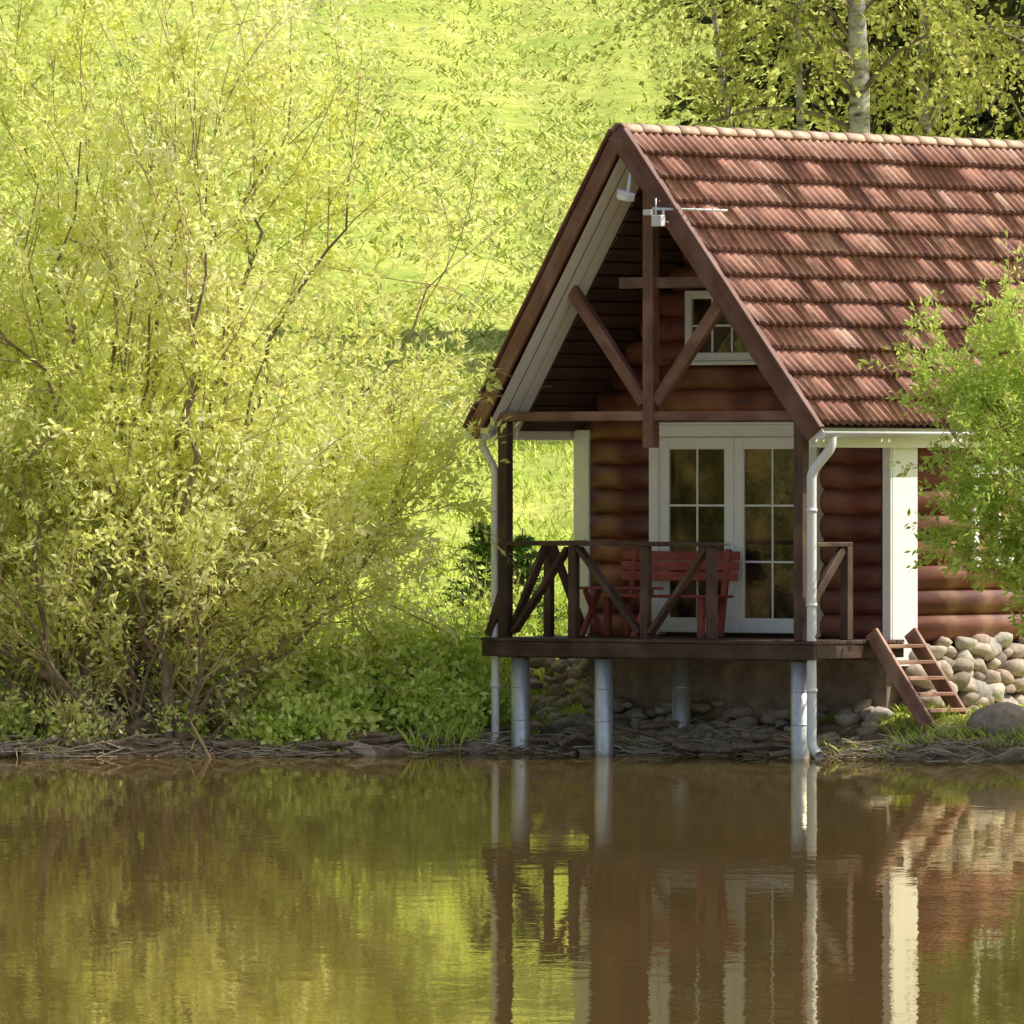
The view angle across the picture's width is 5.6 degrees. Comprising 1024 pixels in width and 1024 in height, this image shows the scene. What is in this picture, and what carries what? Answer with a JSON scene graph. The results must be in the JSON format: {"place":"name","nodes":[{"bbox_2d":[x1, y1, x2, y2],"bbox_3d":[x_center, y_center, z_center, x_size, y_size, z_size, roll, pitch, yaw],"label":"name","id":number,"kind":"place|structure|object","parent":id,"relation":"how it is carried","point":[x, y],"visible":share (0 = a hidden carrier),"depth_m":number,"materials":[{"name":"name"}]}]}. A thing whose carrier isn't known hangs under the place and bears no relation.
{"place":"outdoors","nodes":[
{"label":"outdoors","id":0,"kind":"place"},
{"bbox_2d":[9,387,573,609],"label":"lawn grass","id":1,"kind":"structure","parent":0,"point":[516,445],"depth_m":128.85,"materials":[{"name":"green plant"}]},
{"bbox_2d":[0,753,1023,1023],"bbox_3d":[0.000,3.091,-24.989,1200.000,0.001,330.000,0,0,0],"label":"water","id":2,"kind":"structure","parent":0,"point":[526,889],"depth_m":75.14,"materials":[{"name":"brown liquid"}]},
{"bbox_2d":[0,0,1023,761],"bbox_3d":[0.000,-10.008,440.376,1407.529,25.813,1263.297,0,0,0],"label":"ground","id":3,"kind":"structure","parent":0,"point":[600,94],"depth_m":197.80,"materials":[{"name":"green plant"}]},
{"bbox_2d":[0,619,240,740],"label":"shore shrub","id":4,"kind":"object","parent":3,"relation":"on","point":[184,709],"visible":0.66,"depth_m":111.06,"materials":[{"name":"green plant"}]},
{"bbox_2d":[0,652,266,750],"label":"shore shrub","id":5,"kind":"object","parent":3,"relation":"on","point":[74,706],"visible":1,"depth_m":110.79,"materials":[{"name":"green plant"}]},
{"bbox_2d":[0,0,586,758],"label":"willow tree","id":6,"kind":"object","parent":3,"relation":"on","point":[162,552],"visible":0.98,"depth_m":111.45,"materials":[{"name":"green plant"}]},
{"bbox_2d":[207,598,516,752],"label":"shore shrub","id":7,"kind":"object","parent":3,"relation":"on","point":[338,705],"visible":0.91,"depth_m":112.26,"materials":[{"name":"green plant"}]},
{"bbox_2d":[211,556,540,681],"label":"shore shrub","id":8,"kind":"object","parent":3,"relation":"on","point":[462,618],"visible":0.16,"depth_m":115.87,"materials":[{"name":"green plant"}]},
{"bbox_2d":[0,717,854,758],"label":"driftwood","id":9,"kind":"object","parent":3,"relation":"on","point":[768,740],"visible":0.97,"depth_m":111.17,"materials":[{"name":"brown wood"}]},
{"bbox_2d":[394,713,488,752],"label":"reeds","id":10,"kind":"object","parent":3,"relation":"on","point":[458,733],"visible":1,"depth_m":112.03,"materials":[{"name":"green plant"}]},
{"bbox_2d":[430,520,518,622],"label":"spruce tree","id":11,"kind":"object","parent":3,"relation":"on","point":[481,546],"visible":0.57,"depth_m":118.94,"materials":[{"name":"green plant"}]},
{"bbox_2d":[478,439,498,742],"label":"downpipe","id":12,"kind":"object","parent":3,"relation":"on","point":[493,468],"visible":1,"depth_m":112.47,"materials":[{"name":"white metal"}]},
{"bbox_2d":[0,658,1023,759],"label":"shore stones","id":13,"kind":"object","parent":3,"relation":"on","point":[556,672],"visible":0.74,"depth_m":112.56,"materials":[{"name":"grey stone"}]},
{"bbox_2d":[0,716,1023,761],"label":"dry reeds","id":14,"kind":"object","parent":3,"relation":"on","point":[502,748],"visible":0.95,"depth_m":110.76,"materials":[{"name":"brown plant"}]},
{"bbox_2d":[0,586,1023,751],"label":"grass","id":15,"kind":"structure","parent":3,"relation":"on","point":[902,710],"depth_m":111.06,"materials":[{"name":"green plant"}]},
{"bbox_2d":[511,657,529,747],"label":"steel pile","id":16,"kind":"object","parent":3,"relation":"on","point":[520,697],"visible":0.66,"depth_m":112.24,"materials":[{"name":"metal"}]},
{"bbox_2d":[498,641,822,661],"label":"deck beam","id":17,"kind":"structure","parent":16,"relation":"on","point":[818,660],"depth_m":111.11,"materials":[{"name":"brown wood"}]},
{"bbox_2d":[482,641,815,659],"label":"deck fascia","id":18,"kind":"structure","parent":17,"relation":"attached to","point":[655,650],"depth_m":111.04,"materials":[{"name":"brown wood"}]},
{"bbox_2d":[480,637,820,644],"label":"deck board","id":19,"kind":"object","parent":18,"relation":"on","point":[650,640],"visible":1,"depth_m":111.01,"materials":[{"name":"brown wood"}]},
{"bbox_2d":[514,637,829,644],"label":"deck board","id":20,"kind":"object","parent":17,"relation":"on","point":[824,642],"visible":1,"depth_m":110.96,"materials":[{"name":"brown wood"}]},
{"bbox_2d":[498,422,512,636],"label":"porch post","id":21,"kind":"object","parent":20,"relation":"on","point":[505,534],"visible":1,"depth_m":112.38,"materials":[{"name":"brown wood"}]},
{"bbox_2d":[487,411,791,420],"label":"tie beam","id":22,"kind":"structure","parent":21,"relation":"on","point":[657,416],"depth_m":111.21,"materials":[{"name":"brown wood"}]},
{"bbox_2d":[488,158,625,429],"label":"white soffit","id":23,"kind":"structure","parent":22,"relation":"attached to","point":[565,278],"depth_m":111.65,"materials":[{"name":"paint"}]},
{"bbox_2d":[502,168,632,421],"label":"white soffit","id":24,"kind":"structure","parent":22,"relation":"attached to","point":[565,302],"depth_m":111.84,"materials":[{"name":"paint"}]},
{"bbox_2d":[643,193,658,447],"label":"king post","id":25,"kind":"object","parent":22,"relation":"on","point":[650,325],"visible":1,"depth_m":111.13,"materials":[{"name":"brown wood"}]},
{"bbox_2d":[513,178,638,429],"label":"white soffit","id":26,"kind":"structure","parent":25,"relation":"attached to","point":[572,311],"depth_m":112.07,"materials":[{"name":"paint"}]},
{"bbox_2d":[565,285,642,406],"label":"truss brace","id":27,"kind":"object","parent":25,"relation":"attached to","point":[605,341],"visible":1,"depth_m":111.51,"materials":[{"name":"brown wood"}]},
{"bbox_2d":[619,276,705,288],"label":"collar beam","id":28,"kind":"structure","parent":25,"relation":"attached to","point":[661,282],"depth_m":111.03,"materials":[{"name":"brown wood"}]},
{"bbox_2d":[654,301,722,406],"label":"truss brace","id":29,"kind":"object","parent":25,"relation":"attached to","point":[688,354],"visible":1,"depth_m":110.84,"materials":[{"name":"brown wood"}]},
{"bbox_2d":[568,546,579,637],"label":"rail post","id":30,"kind":"object","parent":20,"relation":"on","point":[573,594],"visible":1,"depth_m":111.81,"materials":[{"name":"brown wood"}]},
{"bbox_2d":[510,547,567,632],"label":"rail brace","id":31,"kind":"object","parent":30,"relation":"attached to","point":[539,592],"visible":1,"depth_m":112.09,"materials":[{"name":"brown wood"}]},
{"bbox_2d":[575,547,639,634],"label":"rail brace","id":32,"kind":"object","parent":30,"relation":"attached to","point":[608,588],"visible":1,"depth_m":111.52,"materials":[{"name":"brown wood"}]},
{"bbox_2d":[506,541,723,546],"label":"rail top","id":33,"kind":"object","parent":30,"relation":"on","point":[603,543],"visible":1,"depth_m":111.45,"materials":[{"name":"brown wood"}]},
{"bbox_2d":[640,546,651,638],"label":"rail post","id":34,"kind":"object","parent":20,"relation":"on","point":[645,587],"visible":1,"depth_m":111.22,"materials":[{"name":"brown wood"}]},
{"bbox_2d":[646,547,705,634],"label":"rail brace","id":35,"kind":"object","parent":34,"relation":"attached to","point":[676,594],"visible":1,"depth_m":110.96,"materials":[{"name":"brown wood"}]},
{"bbox_2d":[706,547,717,639],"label":"rail post","id":36,"kind":"object","parent":20,"relation":"on","point":[711,593],"visible":1,"depth_m":110.68,"materials":[{"name":"brown wood"}]},
{"bbox_2d":[794,423,808,640],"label":"porch post","id":37,"kind":"object","parent":20,"relation":"on","point":[801,456],"visible":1,"depth_m":109.93,"materials":[{"name":"brown wood"}]},
{"bbox_2d":[816,643,903,658],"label":"deck fascia","id":38,"kind":"structure","parent":17,"relation":"attached to","point":[839,651],"depth_m":110.20,"materials":[{"name":"brown wood"}]},
{"bbox_2d":[559,637,846,643],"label":"deck board","id":39,"kind":"object","parent":38,"relation":"on","point":[842,642],"visible":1,"depth_m":110.96,"materials":[{"name":"brown wood"}]},
{"bbox_2d":[580,586,663,637],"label":"porch table","id":40,"kind":"object","parent":39,"relation":"on","point":[592,612],"visible":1,"depth_m":112.14,"materials":[{"name":"red wood"}]},
{"bbox_2d":[544,636,868,643],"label":"deck board","id":41,"kind":"object","parent":38,"relation":"on","point":[865,641],"visible":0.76,"depth_m":111.64,"materials":[{"name":"brown wood"}]},
{"bbox_2d":[593,549,739,637],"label":"garden bench","id":42,"kind":"object","parent":41,"relation":"on","point":[725,576],"visible":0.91,"depth_m":112.52,"materials":[{"name":"red wood"}]},
{"bbox_2d":[478,528,567,635],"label":"shrub","id":43,"kind":"object","parent":3,"relation":"on","point":[520,555],"visible":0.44,"depth_m":117.46,"materials":[{"name":"green plant"}]},
{"bbox_2d":[595,659,612,754],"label":"steel pile","id":44,"kind":"object","parent":3,"relation":"on","point":[603,708],"visible":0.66,"depth_m":111.54,"materials":[{"name":"metal"}]},
{"bbox_2d":[672,660,690,727],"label":"steel pile","id":45,"kind":"object","parent":3,"relation":"on","point":[681,697],"visible":0.32,"depth_m":112.13,"materials":[{"name":"metal"}]},
{"bbox_2d":[590,0,872,132],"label":"birch tree","id":46,"kind":"object","parent":3,"relation":"on","point":[726,67],"visible":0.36,"depth_m":147.98,"materials":[{"name":"green plant"}]},
{"bbox_2d":[562,0,1023,133],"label":"birch tree","id":47,"kind":"object","parent":3,"relation":"on","point":[800,93],"visible":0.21,"depth_m":145.85,"materials":[{"name":"green plant"}]},
{"bbox_2d":[791,661,808,758],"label":"steel pile","id":48,"kind":"object","parent":3,"relation":"on","point":[799,747],"visible":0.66,"depth_m":109.93,"materials":[{"name":"metal"}]},
{"bbox_2d":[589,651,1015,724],"bbox_3d":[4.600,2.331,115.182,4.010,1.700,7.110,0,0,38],"label":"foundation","id":49,"kind":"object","parent":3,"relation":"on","point":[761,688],"visible":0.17,"depth_m":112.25,"materials":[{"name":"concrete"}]},
{"bbox_2d":[817,662,817,725],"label":"steel pile","id":50,"kind":"object","parent":3,"relation":"on","point":[817,693],"visible":0.01,"depth_m":111.21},
{"bbox_2d":[823,644,875,659],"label":"deck beam","id":51,"kind":"structure","parent":50,"relation":"on","point":[853,658],"depth_m":110.71,"materials":[{"name":"brown wood"}]},
{"bbox_2d":[637,636,903,642],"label":"deck board","id":52,"kind":"object","parent":51,"relation":"on","point":[899,640],"visible":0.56,"depth_m":110.96,"materials":[{"name":"brown wood"}]},
{"bbox_2d":[574,430,589,633],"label":"corner board","id":53,"kind":"object","parent":52,"relation":"on","point":[581,484],"visible":0.76,"depth_m":113.53,"materials":[{"name":"white paint"}]},
{"bbox_2d":[590,612,663,636],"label":"front log","id":54,"kind":"object","parent":52,"relation":"on","point":[618,620],"visible":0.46,"depth_m":113.35,"materials":[{"name":"brown wood"}]},
{"bbox_2d":[590,590,639,612],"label":"front log","id":55,"kind":"object","parent":54,"relation":"on","point":[600,607],"visible":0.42,"depth_m":113.40,"materials":[{"name":"brown wood"}]},
{"bbox_2d":[590,563,639,586],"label":"front log","id":56,"kind":"object","parent":55,"relation":"on","point":[610,572],"visible":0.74,"depth_m":113.37,"materials":[{"name":"brown wood"}]},
{"bbox_2d":[590,539,648,562],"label":"front log","id":57,"kind":"object","parent":56,"relation":"on","point":[606,554],"visible":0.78,"depth_m":113.39,"materials":[{"name":"brown wood"}]},
{"bbox_2d":[590,514,648,538],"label":"front log","id":58,"kind":"object","parent":57,"relation":"on","point":[619,526],"visible":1,"depth_m":113.31,"materials":[{"name":"brown wood"}]},
{"bbox_2d":[590,489,648,513],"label":"front log","id":59,"kind":"object","parent":58,"relation":"on","point":[619,501],"visible":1,"depth_m":113.31,"materials":[{"name":"brown wood"}]},
{"bbox_2d":[590,465,648,488],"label":"front log","id":60,"kind":"object","parent":59,"relation":"on","point":[619,476],"visible":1,"depth_m":113.31,"materials":[{"name":"brown wood"}]},
{"bbox_2d":[590,440,648,464],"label":"front log","id":61,"kind":"object","parent":60,"relation":"on","point":[618,452],"visible":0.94,"depth_m":113.32,"materials":[{"name":"brown wood"}]},
{"bbox_2d":[587,420,793,439],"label":"front log","id":62,"kind":"object","parent":61,"relation":"on","point":[616,430],"visible":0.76,"depth_m":113.29,"materials":[{"name":"brown wood"}]},
{"bbox_2d":[597,390,785,410],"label":"front log","id":63,"kind":"object","parent":62,"relation":"on","point":[713,400],"visible":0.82,"depth_m":112.59,"materials":[{"name":"brown wood"}]},
{"bbox_2d":[539,380,614,392],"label":"ceiling board","id":64,"kind":"object","parent":63,"relation":"on","point":[586,386],"visible":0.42,"depth_m":113.05,"materials":[{"name":"brown wood"}]},
{"bbox_2d":[611,365,772,390],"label":"front log","id":65,"kind":"object","parent":63,"relation":"on","point":[723,377],"visible":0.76,"depth_m":112.52,"materials":[{"name":"brown wood"}]},
{"bbox_2d":[625,340,692,365],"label":"front log","id":66,"kind":"object","parent":65,"relation":"on","point":[669,352],"visible":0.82,"depth_m":112.96,"materials":[{"name":"brown wood"}]},
{"bbox_2d":[693,299,747,352],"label":"window glass","id":67,"kind":"object","parent":66,"relation":"on","point":[722,339],"visible":0.29,"depth_m":112.45,"materials":[{"name":"glass"}]},
{"bbox_2d":[659,425,793,436],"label":"door frame","id":68,"kind":"object","parent":62,"relation":"on","point":[726,430],"visible":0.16,"depth_m":112.31,"materials":[{"name":"white paint"}]},
{"bbox_2d":[734,437,744,632],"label":"door stile","id":69,"kind":"object","parent":68,"relation":"attached to","point":[739,524],"visible":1,"depth_m":112.25,"materials":[{"name":"white paint"}]},
{"bbox_2d":[649,437,664,634],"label":"door frame","id":70,"kind":"object","parent":52,"relation":"on","point":[654,494],"visible":0.56,"depth_m":112.93,"materials":[{"name":"white paint"}]},
{"bbox_2d":[660,437,723,631],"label":"door","id":71,"kind":"structure","parent":70,"relation":"attached to","point":[683,489],"depth_m":112.71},
{"bbox_2d":[819,615,882,638],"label":"front log","id":72,"kind":"object","parent":52,"relation":"on","point":[864,626],"visible":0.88,"depth_m":111.36,"materials":[{"name":"brown wood"}]},
{"bbox_2d":[820,590,882,614],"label":"front log","id":73,"kind":"object","parent":72,"relation":"on","point":[867,602],"visible":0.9,"depth_m":111.34,"materials":[{"name":"brown wood"}]},
{"bbox_2d":[820,565,882,589],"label":"front log","id":74,"kind":"object","parent":73,"relation":"on","point":[867,577],"visible":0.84,"depth_m":111.30,"materials":[{"name":"brown wood"}]},
{"bbox_2d":[820,540,882,564],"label":"front log","id":75,"kind":"object","parent":74,"relation":"on","point":[867,552],"visible":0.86,"depth_m":111.31,"materials":[{"name":"brown wood"}]},
{"bbox_2d":[820,515,882,539],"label":"front log","id":76,"kind":"object","parent":75,"relation":"on","point":[851,527],"visible":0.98,"depth_m":111.39,"materials":[{"name":"brown wood"}]},
{"bbox_2d":[820,490,882,514],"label":"front log","id":77,"kind":"object","parent":76,"relation":"on","point":[851,502],"visible":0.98,"depth_m":111.39,"materials":[{"name":"brown wood"}]},
{"bbox_2d":[820,465,882,489],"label":"front log","id":78,"kind":"object","parent":77,"relation":"on","point":[851,477],"visible":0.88,"depth_m":111.39,"materials":[{"name":"brown wood"}]},
{"bbox_2d":[820,448,882,464],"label":"front log","id":79,"kind":"object","parent":78,"relation":"on","point":[856,456],"visible":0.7,"depth_m":111.35,"materials":[{"name":"brown wood"}]},
{"bbox_2d":[883,448,891,638],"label":"corner board","id":80,"kind":"object","parent":52,"relation":"on","point":[887,549],"visible":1,"depth_m":111.00,"materials":[{"name":"white paint"}]},
{"bbox_2d":[652,0,1023,138],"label":"birch tree","id":81,"kind":"object","parent":3,"relation":"on","point":[858,89],"visible":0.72,"depth_m":137.75,"materials":[{"name":"green plant"}]},
{"bbox_2d":[664,632,1017,646],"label":"foundation","id":82,"kind":"object","parent":3,"relation":"on","point":[739,635],"visible":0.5,"depth_m":112.48,"materials":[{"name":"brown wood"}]},
{"bbox_2d":[659,0,1023,139],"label":"distant trees","id":83,"kind":"object","parent":3,"relation":"on","point":[986,119],"visible":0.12,"depth_m":159.92,"materials":[{"name":"green plant"}]},
{"bbox_2d":[736,0,1023,137],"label":"birch tree","id":84,"kind":"object","parent":3,"relation":"on","point":[930,118],"visible":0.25,"depth_m":145.68,"materials":[{"name":"green plant"}]},
{"bbox_2d":[866,627,967,731],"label":"wooden steps","id":85,"kind":"structure","parent":3,"relation":"on","point":[901,679],"depth_m":110.41,"materials":[{"name":"brown wood"}]},
{"bbox_2d":[856,229,1023,640],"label":"shore willow","id":86,"kind":"object","parent":3,"relation":"on","point":[1002,403],"visible":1,"depth_m":108.62,"materials":[{"name":"green plant"}]},
{"bbox_2d":[884,0,1023,139],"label":"birch tree","id":87,"kind":"object","parent":3,"relation":"on","point":[983,71],"visible":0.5,"depth_m":138.53,"materials":[{"name":"green plant"}]},
{"bbox_2d":[902,632,1023,711],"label":"stone plinth","id":88,"kind":"structure","parent":3,"relation":"on","point":[979,670],"depth_m":112.06,"materials":[{"name":"beige stone"}]},
{"bbox_2d":[892,448,917,665],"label":"corner board","id":89,"kind":"object","parent":88,"relation":"on","point":[905,589],"visible":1,"depth_m":111.17,"materials":[{"name":"white paint"}]},
{"bbox_2d":[878,613,1023,640],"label":"side log","id":90,"kind":"object","parent":88,"relation":"on","point":[937,626],"visible":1,"depth_m":112.15,"materials":[{"name":"brown wood"}]},
{"bbox_2d":[878,588,1023,615],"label":"side log","id":91,"kind":"object","parent":90,"relation":"on","point":[957,601],"visible":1,"depth_m":112.16,"materials":[{"name":"brown wood"}]},
{"bbox_2d":[878,564,1017,590],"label":"side log","id":92,"kind":"object","parent":91,"relation":"on","point":[935,579],"visible":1,"depth_m":111.88,"materials":[{"name":"brown wood"}]},
{"bbox_2d":[967,702,1023,735],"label":"boulder","id":93,"kind":"object","parent":3,"relation":"on","point":[993,718],"visible":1,"depth_m":109.71,"materials":[{"name":"stone"}]},
{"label":"roof tiles","id":94,"kind":"object","parent":3,"relation":"on","visible":0},
{"bbox_2d":[466,131,622,438],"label":"barge board","id":95,"kind":"object","parent":94,"relation":"attached to","point":[558,259],"visible":1,"depth_m":111.55,"materials":[{"name":"brown wood"}]},
{"bbox_2d":[461,128,611,428],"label":"barge cap","id":96,"kind":"object","parent":95,"relation":"attached to","point":[549,254],"visible":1,"depth_m":111.55,"materials":[{"name":"brown metal"}]},
{"bbox_2d":[484,155,684,427],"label":"roof underlay","id":97,"kind":"object","parent":94,"relation":"attached to","point":[545,306],"visible":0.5,"depth_m":112.19,"materials":[{"name":"white wood"}]},
{"bbox_2d":[724,437,793,632],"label":"door","id":98,"kind":"structure","parent":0,"point":[758,533],"depth_m":112.08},
{"bbox_2d":[631,132,1023,426],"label":"roof tiles","id":99,"kind":"object","parent":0,"point":[833,258],"visible":0.84,"depth_m":112.16,"materials":[{"name":"brown tile"}]},
{"bbox_2d":[608,126,821,440],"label":"barge board","id":100,"kind":"object","parent":99,"relation":"attached to","point":[730,309],"visible":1,"depth_m":110.17,"materials":[{"name":"brown wood"}]},
{"bbox_2d":[623,128,823,427],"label":"barge cap","id":101,"kind":"object","parent":100,"relation":"attached to","point":[728,285],"visible":1,"depth_m":110.09,"materials":[{"name":"brown metal"}]},
{"bbox_2d":[840,547,852,639],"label":"rail post","id":102,"kind":"object","parent":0,"point":[846,597],"visible":1,"depth_m":110.59,"materials":[{"name":"wood"}]},
{"bbox_2d":[824,431,989,438],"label":"gutter","id":103,"kind":"object","parent":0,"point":[883,435],"visible":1,"depth_m":110.54,"materials":[{"name":"white paint"}]},
{"bbox_2d":[807,436,836,758],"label":"downpipe","id":104,"kind":"object","parent":103,"relation":"attached to","point":[816,466],"visible":1,"depth_m":109.78,"materials":[{"name":"white metal"}]},
{"bbox_2d":[809,428,1001,447],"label":"eave fascia","id":105,"kind":"structure","parent":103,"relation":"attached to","point":[872,443],"depth_m":110.82,"materials":[{"name":"white paint"}]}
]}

